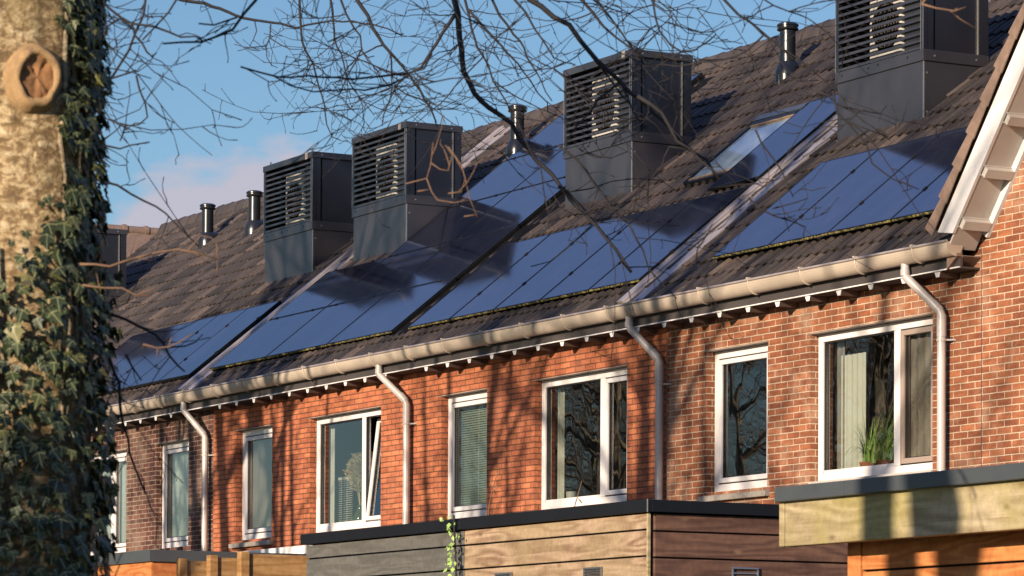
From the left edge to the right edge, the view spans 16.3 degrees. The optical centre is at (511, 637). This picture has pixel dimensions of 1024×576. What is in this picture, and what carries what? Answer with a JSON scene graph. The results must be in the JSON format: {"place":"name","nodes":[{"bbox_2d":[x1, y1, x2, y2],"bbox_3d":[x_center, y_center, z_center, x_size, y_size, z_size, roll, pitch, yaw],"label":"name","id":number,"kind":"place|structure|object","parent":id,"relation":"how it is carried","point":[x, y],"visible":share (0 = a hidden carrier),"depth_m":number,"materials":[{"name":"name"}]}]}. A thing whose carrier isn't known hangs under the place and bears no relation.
{"place":"outdoors","nodes":[
{"label":"outdoors","id":0,"kind":"place"},
{"bbox_2d":[96,223,271,411],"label":"gable house","id":1,"kind":"structure","parent":0,"point":[144,234],"depth_m":61.37,"materials":[{"name":"tile"}]},
{"bbox_2d":[92,192,511,382],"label":"terraced house","id":2,"kind":"structure","parent":0,"point":[186,278],"depth_m":55.77,"materials":[{"name":"tile"}]},
{"bbox_2d":[92,227,127,301],"bbox_3d":[-6.918,-5.492,57.519,0.900,2.118,1.637,1,-2,-29],"label":"heat pump housing","id":3,"kind":"object","parent":2,"relation":"on","point":[114,252],"visible":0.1,"depth_m":56.96,"materials":[{"name":"metal"}]},
{"bbox_2d":[198,203,218,248],"bbox_3d":[-4.767,-6.430,56.574,0.446,0.872,0.400,1,-2,-29],"label":"roof vent pipe","id":4,"kind":"object","parent":2,"relation":"on","point":[207,209],"visible":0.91,"depth_m":56.46,"materials":[{"name":"grey metal"}]},
{"bbox_2d":[244,190,262,236],"bbox_3d":[-3.905,-6.423,54.880,0.446,0.872,0.400,1,-2,-29],"label":"roof vent pipe","id":5,"kind":"object","parent":2,"relation":"on","point":[254,222],"visible":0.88,"depth_m":54.77,"materials":[{"name":"grey metal"}]},
{"bbox_2d":[300,518,476,575],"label":"grey shed","id":6,"kind":"structure","parent":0,"point":[414,549],"depth_m":23.51,"materials":[{"name":"grey wood"}]},
{"bbox_2d":[93,0,834,389],"label":"sky","id":7,"kind":"structure","parent":0,"point":[197,177],"materials":[{"name":"blue"}]},
{"bbox_2d":[566,491,576,497],"bbox_3d":[0.646,-1.514,38.948,0.116,0.162,0.116,1,-2,-29],"label":"candle jar","id":8,"kind":"object","parent":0,"point":[570,494],"visible":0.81,"depth_m":38.90,"materials":[{"name":"beige glass"}]},
{"bbox_2d":[460,499,847,575],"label":"timber shed","id":9,"kind":"structure","parent":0,"point":[649,537],"depth_m":20.96,"materials":[{"name":"wood"}]},
{"bbox_2d":[635,0,1023,503],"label":"gable end house","id":10,"kind":"structure","parent":0,"point":[752,416],"depth_m":34.18,"materials":[{"name":"brown brick"}]},
{"bbox_2d":[697,341,769,501],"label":"window","id":11,"kind":"structure","parent":10,"relation":"in","point":[741,372],"depth_m":36.53,"materials":[{"name":"plastic"}]},
{"bbox_2d":[712,148,878,260],"bbox_3d":[2.895,-4.357,36.159,1.716,0.131,1.070,-42,18,-23],"label":"solar panel","id":12,"kind":"object","parent":10,"relation":"on","point":[761,232],"visible":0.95,"depth_m":36.12,"materials":[{"name":"blue glass"}]},
{"bbox_2d":[837,341,844,468],"bbox_3d":[3.158,-2.210,34.306,0.050,1.350,0.140,1,-2,-29],"label":"curtain","id":13,"kind":"object","parent":10,"relation":"hanging from","point":[840,348],"visible":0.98,"depth_m":34.30,"materials":[{"name":"beige fabric"}]},
{"bbox_2d":[841,352,865,468],"bbox_3d":[3.244,-2.129,34.123,0.030,1.160,0.460,1,-2,-29],"label":"curtain","id":14,"kind":"object","parent":10,"relation":"hanging from","point":[855,390],"visible":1,"depth_m":34.09,"materials":[{"name":"fabric"}]},
{"bbox_2d":[768,133,940,249],"bbox_3d":[3.402,-4.376,35.226,1.716,0.131,1.070,-42,18,-23],"label":"solar panel","id":15,"kind":"object","parent":10,"relation":"on","point":[859,185],"visible":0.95,"depth_m":35.19,"materials":[{"name":"blue glass"}]},
{"bbox_2d":[844,407,893,466],"bbox_3d":[3.434,-1.861,33.711,0.180,0.641,1.040,1,-2,-29],"label":"potted plant","id":16,"kind":"object","parent":10,"relation":"on","point":[877,451],"visible":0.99,"depth_m":33.65,"materials":[{"name":"green plant"}]},
{"bbox_2d":[806,313,932,483],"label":"window","id":17,"kind":"structure","parent":10,"relation":"in","point":[885,343],"depth_m":34.29,"materials":[{"name":"plastic"}]},
{"bbox_2d":[828,126,967,238],"bbox_3d":[3.909,-4.395,34.293,1.716,0.131,1.070,-42,18,-23],"label":"solar panel","id":18,"kind":"object","parent":10,"relation":"on","point":[881,206],"visible":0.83,"depth_m":34.26,"materials":[{"name":"blue glass"}]},
{"bbox_2d":[835,0,988,139],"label":"heat pump housing","id":19,"kind":"object","parent":10,"relation":"on","point":[919,56],"visible":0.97,"depth_m":36.72,"materials":[{"name":"metal"}]},
{"bbox_2d":[906,332,930,464],"bbox_3d":[3.748,-2.235,33.084,0.020,1.350,0.570,1,-2,-29],"label":"curtain","id":20,"kind":"object","parent":10,"relation":"hanging from","point":[919,394],"visible":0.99,"depth_m":33.04,"materials":[{"name":"beige fabric"}]},
{"bbox_2d":[891,165,953,224],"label":"solar panel","id":21,"kind":"object","parent":10,"relation":"on","point":[925,201],"visible":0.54,"depth_m":33.38,"materials":[{"name":"blue glass"}]},
{"bbox_2d":[848,530,1023,575],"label":"orange shed","id":22,"kind":"structure","parent":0,"point":[992,554],"depth_m":15.78,"materials":[{"name":"orange wood"}]},
{"bbox_2d":[775,462,1023,546],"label":"timber canopy","id":23,"kind":"object","parent":22,"relation":"on","point":[982,499],"visible":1,"depth_m":15.69,"materials":[{"name":"beige wood"}]},
{"label":"ground","id":24,"kind":"structure","parent":0,"visible":0},
{"bbox_2d":[177,558,206,575],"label":"garden fence","id":25,"kind":"object","parent":24,"relation":"on","point":[185,567],"visible":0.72,"depth_m":29.16,"materials":[{"name":"brown wood"}]},
{"bbox_2d":[91,549,305,575],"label":"garden shed","id":26,"kind":"structure","parent":24,"relation":"on","point":[150,562],"depth_m":33.68,"materials":[{"name":"orange wood"}]},
{"bbox_2d":[206,555,236,575],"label":"garden fence","id":27,"kind":"object","parent":24,"relation":"on","point":[216,566],"visible":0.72,"depth_m":27.38,"materials":[{"name":"brown wood"}]},
{"bbox_2d":[237,551,309,575],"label":"garden fence","id":28,"kind":"object","parent":24,"relation":"on","point":[248,564],"visible":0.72,"depth_m":25.73,"materials":[{"name":"brown wood"}]},
{"bbox_2d":[91,118,658,554],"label":"terraced house","id":29,"kind":"structure","parent":24,"relation":"on","point":[169,418],"depth_m":48.64,"materials":[{"name":"brick"}]},
{"bbox_2d":[91,449,126,554],"bbox_3d":[-5.719,-1.883,50.265,0.167,1.421,1.912,1,-2,-29],"label":"window","id":30,"kind":"structure","parent":29,"relation":"in","point":[115,517],"depth_m":49.97,"materials":[{"name":"plastic"}]},
{"bbox_2d":[93,461,126,547],"bbox_3d":[-5.617,-1.883,50.316,0.031,1.350,1.900,1,-2,-29],"label":"net curtain","id":31,"kind":"object","parent":29,"relation":"hanging from","point":[122,510],"visible":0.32,"depth_m":50.03,"materials":[{"name":"white fabric"}]},
{"bbox_2d":[102,329,159,371],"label":"solar panel","id":32,"kind":"object","parent":29,"relation":"on","point":[130,345],"visible":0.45,"depth_m":52.12,"materials":[{"name":"blue glass"}]},
{"bbox_2d":[98,322,187,396],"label":"solar panel","id":33,"kind":"object","parent":29,"relation":"on","point":[135,356],"visible":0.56,"depth_m":51.15,"materials":[{"name":"blue glass"}]},
{"bbox_2d":[106,315,217,394],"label":"solar panel","id":34,"kind":"object","parent":29,"relation":"on","point":[143,367],"visible":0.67,"depth_m":50.19,"materials":[{"name":"blue glass"}]},
{"bbox_2d":[154,439,188,547],"bbox_3d":[-4.508,-1.928,48.037,0.167,1.421,1.155,1,-2,-29],"label":"window","id":35,"kind":"structure","parent":29,"relation":"in","point":[178,446],"depth_m":48.37,"materials":[{"name":"plastic"}]},
{"bbox_2d":[169,451,188,542],"bbox_3d":[-4.412,-1.928,48.098,0.031,1.350,1.150,1,-2,-29],"label":"net curtain","id":36,"kind":"object","parent":29,"relation":"hanging from","point":[178,511],"visible":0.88,"depth_m":48.26,"materials":[{"name":"white fabric"}]},
{"bbox_2d":[130,308,246,388],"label":"solar panel","id":37,"kind":"object","parent":29,"relation":"on","point":[215,325],"visible":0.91,"depth_m":49.27,"materials":[{"name":"blue glass"}]},
{"bbox_2d":[158,300,281,383],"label":"solar panel","id":38,"kind":"object","parent":29,"relation":"on","point":[218,343],"visible":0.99,"depth_m":48.26,"materials":[{"name":"blue glass"}]},
{"bbox_2d":[190,298,288,377],"bbox_3d":[-3.591,-4.003,47.909,1.471,1.205,0.220,1,-2,-29],"label":"cable tray","id":39,"kind":"object","parent":29,"relation":"on","point":[240,337],"visible":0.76,"depth_m":47.95,"materials":[{"name":"grey metal"}]},
{"bbox_2d":[263,150,353,283],"bbox_3d":[-2.793,-5.648,49.929,0.900,2.118,1.637,1,-2,-29],"label":"heat pump housing","id":40,"kind":"object","parent":29,"relation":"on","point":[308,223],"visible":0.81,"depth_m":49.36,"materials":[{"name":"metal"}]},
{"bbox_2d":[439,515,459,575],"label":"climbing plant","id":41,"kind":"object","parent":24,"relation":"on","point":[453,538],"visible":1,"depth_m":22.55,"materials":[{"name":"green plant"}]},
{"bbox_2d":[187,44,749,551],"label":"terraced house","id":42,"kind":"structure","parent":24,"relation":"on","point":[293,406],"depth_m":44.57,"materials":[{"name":"red brick"}]},
{"bbox_2d":[229,424,272,548],"bbox_3d":[-3.266,-1.926,45.700,0.215,1.521,1.244,1,-2,-29],"label":"window","id":43,"kind":"structure","parent":42,"relation":"in","point":[261,432],"depth_m":46.04,"materials":[{"name":"plastic"}]},
{"bbox_2d":[250,438,271,533],"bbox_3d":[-3.147,-1.975,45.781,0.030,1.350,1.130,1,-2,-29],"label":"curtain","id":44,"kind":"object","parent":42,"relation":"hanging from","point":[260,483],"visible":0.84,"depth_m":45.90,"materials":[{"name":"white fabric"}]},
{"bbox_2d":[209,307,325,370],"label":"solar panel","id":45,"kind":"object","parent":42,"relation":"on","point":[263,341],"visible":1,"depth_m":46.50,"materials":[{"name":"blue glass"}]},
{"bbox_2d":[248,545,310,553],"bbox_3d":[-2.863,0.704,44.475,0.277,3.635,3.700,1,-2,-29],"label":"lean to roof","id":46,"kind":"object","parent":42,"relation":"attached to","point":[302,549],"visible":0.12,"depth_m":44.07,"materials":[{"name":"white paint"}]},
{"bbox_2d":[269,258,384,319],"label":"solar panel","id":47,"kind":"object","parent":42,"relation":"on","point":[326,290],"visible":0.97,"depth_m":46.94,"materials":[{"name":"blue glass"}]},
{"bbox_2d":[266,293,387,359],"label":"solar panel","id":48,"kind":"object","parent":42,"relation":"on","point":[322,328],"visible":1,"depth_m":44.92,"materials":[{"name":"blue glass"}]},
{"bbox_2d":[330,424,334,522],"bbox_3d":[-2.213,-2.008,44.189,0.050,1.350,0.120,1,-2,-29],"label":"curtain","id":49,"kind":"object","parent":42,"relation":"hanging from","point":[332,502],"visible":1,"depth_m":44.17,"materials":[{"name":"fabric"}]},
{"bbox_2d":[308,406,380,532],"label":"window","id":50,"kind":"structure","parent":42,"relation":"in","point":[356,431],"depth_m":44.19,"materials":[{"name":"plastic"}]},
{"bbox_2d":[337,476,352,521],"bbox_3d":[-2.052,-1.673,44.053,0.036,0.623,0.400,1,-2,-29],"label":"venetian blind","id":51,"kind":"object","parent":42,"relation":"hanging from","point":[340,479],"visible":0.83,"depth_m":44.07,"materials":[{"name":"plastic"}]},
{"bbox_2d":[343,452,371,520],"bbox_3d":[-1.838,-1.802,43.596,0.438,0.930,0.386,0,-1,19],"label":"pampas vase","id":52,"kind":"object","parent":42,"relation":"on","point":[355,468],"visible":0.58,"depth_m":43.56,"materials":[{"name":"beige glass"}]},
{"bbox_2d":[327,242,448,306],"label":"solar panel","id":53,"kind":"object","parent":42,"relation":"on","point":[387,275],"visible":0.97,"depth_m":45.36,"materials":[{"name":"blue glass"}]},
{"bbox_2d":[327,278,456,346],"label":"solar panel","id":54,"kind":"object","parent":42,"relation":"on","point":[391,313],"visible":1,"depth_m":43.25,"materials":[{"name":"blue glass"}]},
{"bbox_2d":[351,119,462,261],"bbox_3d":[-1.432,-5.699,47.425,0.900,2.118,1.637,1,-2,-29],"label":"heat pump housing","id":55,"kind":"object","parent":42,"relation":"on","point":[403,211],"visible":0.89,"depth_m":46.91,"materials":[{"name":"metal"}]},
{"bbox_2d":[388,192,509,256],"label":"solar panel","id":56,"kind":"object","parent":42,"relation":"on","point":[448,225],"visible":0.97,"depth_m":45.80,"materials":[{"name":"blue glass"}]},
{"bbox_2d":[390,225,520,291],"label":"solar panel","id":57,"kind":"object","parent":42,"relation":"on","point":[461,257],"visible":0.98,"depth_m":43.68,"materials":[{"name":"blue glass"}]},
{"bbox_2d":[447,145,562,208],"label":"solar panel","id":58,"kind":"object","parent":42,"relation":"on","point":[504,177],"visible":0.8,"depth_m":46.24,"materials":[{"name":"blue glass"}]},
{"bbox_2d":[452,176,564,240],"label":"solar panel","id":59,"kind":"object","parent":42,"relation":"on","point":[521,206],"visible":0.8,"depth_m":44.20,"materials":[{"name":"blue glass"}]},
{"bbox_2d":[506,104,529,157],"bbox_3d":[0.117,-6.676,47.759,0.446,0.872,0.400,1,-2,-29],"label":"roof vent pipe","id":60,"kind":"object","parent":42,"relation":"on","point":[513,144],"visible":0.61,"depth_m":47.65,"materials":[{"name":"grey metal"}]},
{"bbox_2d":[505,114,563,160],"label":"solar panel","id":61,"kind":"object","parent":42,"relation":"on","point":[550,135],"visible":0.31,"depth_m":46.97,"materials":[{"name":"blue glass"}]},
{"bbox_2d":[512,150,564,190],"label":"solar panel","id":62,"kind":"object","parent":42,"relation":"on","point":[555,164],"visible":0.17,"depth_m":45.00,"materials":[{"name":"blue glass"}]},
{"bbox_2d":[392,76,714,335],"bbox_3d":[0.565,-5.236,43.272,4.271,3.465,0.420,1,-2,-29],"label":"cable tray","id":63,"kind":"object","parent":42,"relation":"on","point":[520,233],"visible":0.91,"depth_m":42.97,"materials":[{"name":"grey metal"}]},
{"bbox_2d":[691,72,704,85],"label":"solar panel","id":64,"kind":"object","parent":42,"relation":"on","point":[694,79],"visible":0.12,"depth_m":44.51,"materials":[{"name":"blue glass"}]},
{"bbox_2d":[0,0,976,575],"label":"ivy clad tree","id":65,"kind":"object","parent":24,"relation":"on","point":[30,86],"visible":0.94,"depth_m":9.99,"materials":[{"name":"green plant"}]},
{"bbox_2d":[0,0,123,575],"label":"ivy","id":66,"kind":"object","parent":65,"relation":"attached to","point":[100,496],"depth_m":8.86,"materials":[{"name":"green plant"}]},
{"bbox_2d":[384,0,990,522],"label":"terraced house","id":67,"kind":"structure","parent":24,"relation":"on","point":[512,370],"depth_m":39.78,"materials":[{"name":"red brick"}]},
{"bbox_2d":[438,388,486,518],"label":"window","id":68,"kind":"structure","parent":67,"relation":"in","point":[456,401],"depth_m":41.02,"materials":[{"name":"plastic"}]},
{"bbox_2d":[457,404,486,511],"bbox_3d":[-0.363,-2.074,40.705,0.036,1.280,1.070,1,-2,-29],"label":"venetian blind","id":69,"kind":"object","parent":67,"relation":"hanging from","point":[467,492],"visible":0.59,"depth_m":40.86,"materials":[{"name":"white paint"}]},
{"bbox_2d":[408,234,549,330],"bbox_3d":[-0.357,-4.139,41.877,1.716,0.131,1.070,-42,18,-23],"label":"solar panel","id":70,"kind":"object","parent":67,"relation":"on","point":[461,295],"visible":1,"depth_m":41.84,"materials":[{"name":"blue glass"}]},
{"bbox_2d":[450,224,592,321],"bbox_3d":[0.155,-4.159,40.936,1.716,0.131,1.070,-42,18,-23],"label":"solar panel","id":71,"kind":"object","parent":67,"relation":"on","point":[489,299],"visible":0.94,"depth_m":40.91,"materials":[{"name":"blue glass"}]},
{"bbox_2d":[557,386,564,498],"bbox_3d":[0.539,-2.111,39.124,0.050,1.350,0.150,1,-2,-29],"label":"curtain","id":72,"kind":"object","parent":67,"relation":"hanging from","point":[561,438],"visible":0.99,"depth_m":39.10,"materials":[{"name":"fabric"}]},
{"bbox_2d":[494,211,643,312],"bbox_3d":[0.667,-4.178,39.994,1.716,0.131,1.070,-42,18,-23],"label":"solar panel","id":73,"kind":"object","parent":67,"relation":"on","point":[545,280],"visible":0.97,"depth_m":39.94,"materials":[{"name":"blue glass"}]},
{"bbox_2d":[533,365,626,509],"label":"window","id":74,"kind":"structure","parent":67,"relation":"in","point":[595,453],"depth_m":39.73,"materials":[{"name":"plastic"}]},
{"bbox_2d":[540,199,693,302],"bbox_3d":[1.178,-4.197,39.052,1.716,0.131,1.070,-42,18,-23],"label":"solar panel","id":75,"kind":"object","parent":67,"relation":"on","point":[589,273],"visible":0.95,"depth_m":39.01,"materials":[{"name":"blue glass"}]},
{"bbox_2d":[563,48,692,207],"bbox_3d":[1.332,-5.803,42.338,0.900,2.118,1.637,1,-2,-29],"label":"heat pump housing","id":76,"kind":"object","parent":67,"relation":"on","point":[650,149],"visible":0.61,"depth_m":41.83,"materials":[{"name":"metal"}]},
{"bbox_2d":[589,186,747,292],"bbox_3d":[1.690,-4.217,38.111,1.716,0.131,1.070,-42,18,-23],"label":"solar panel","id":77,"kind":"object","parent":67,"relation":"on","point":[697,214],"visible":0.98,"depth_m":38.04,"materials":[{"name":"blue glass"}]},
{"bbox_2d":[683,102,807,187],"bbox_3d":[2.607,-5.469,39.810,1.061,0.929,1.020,1,-2,-29],"label":"roof window","id":78,"kind":"structure","parent":67,"relation":"in","point":[766,124],"depth_m":39.86,"materials":[{"name":"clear glass"}]},
{"bbox_2d":[707,94,837,192],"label":"solar panel","id":79,"kind":"object","parent":67,"relation":"on","point":[778,143],"visible":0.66,"depth_m":38.78,"materials":[{"name":"blue glass"}]},
{"bbox_2d":[775,22,800,84],"bbox_3d":[3.271,-6.760,41.860,0.446,0.872,0.400,1,-2,-29],"label":"roof vent pipe","id":80,"kind":"object","parent":67,"relation":"on","point":[789,45],"visible":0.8,"depth_m":41.75,"materials":[{"name":"grey metal"}]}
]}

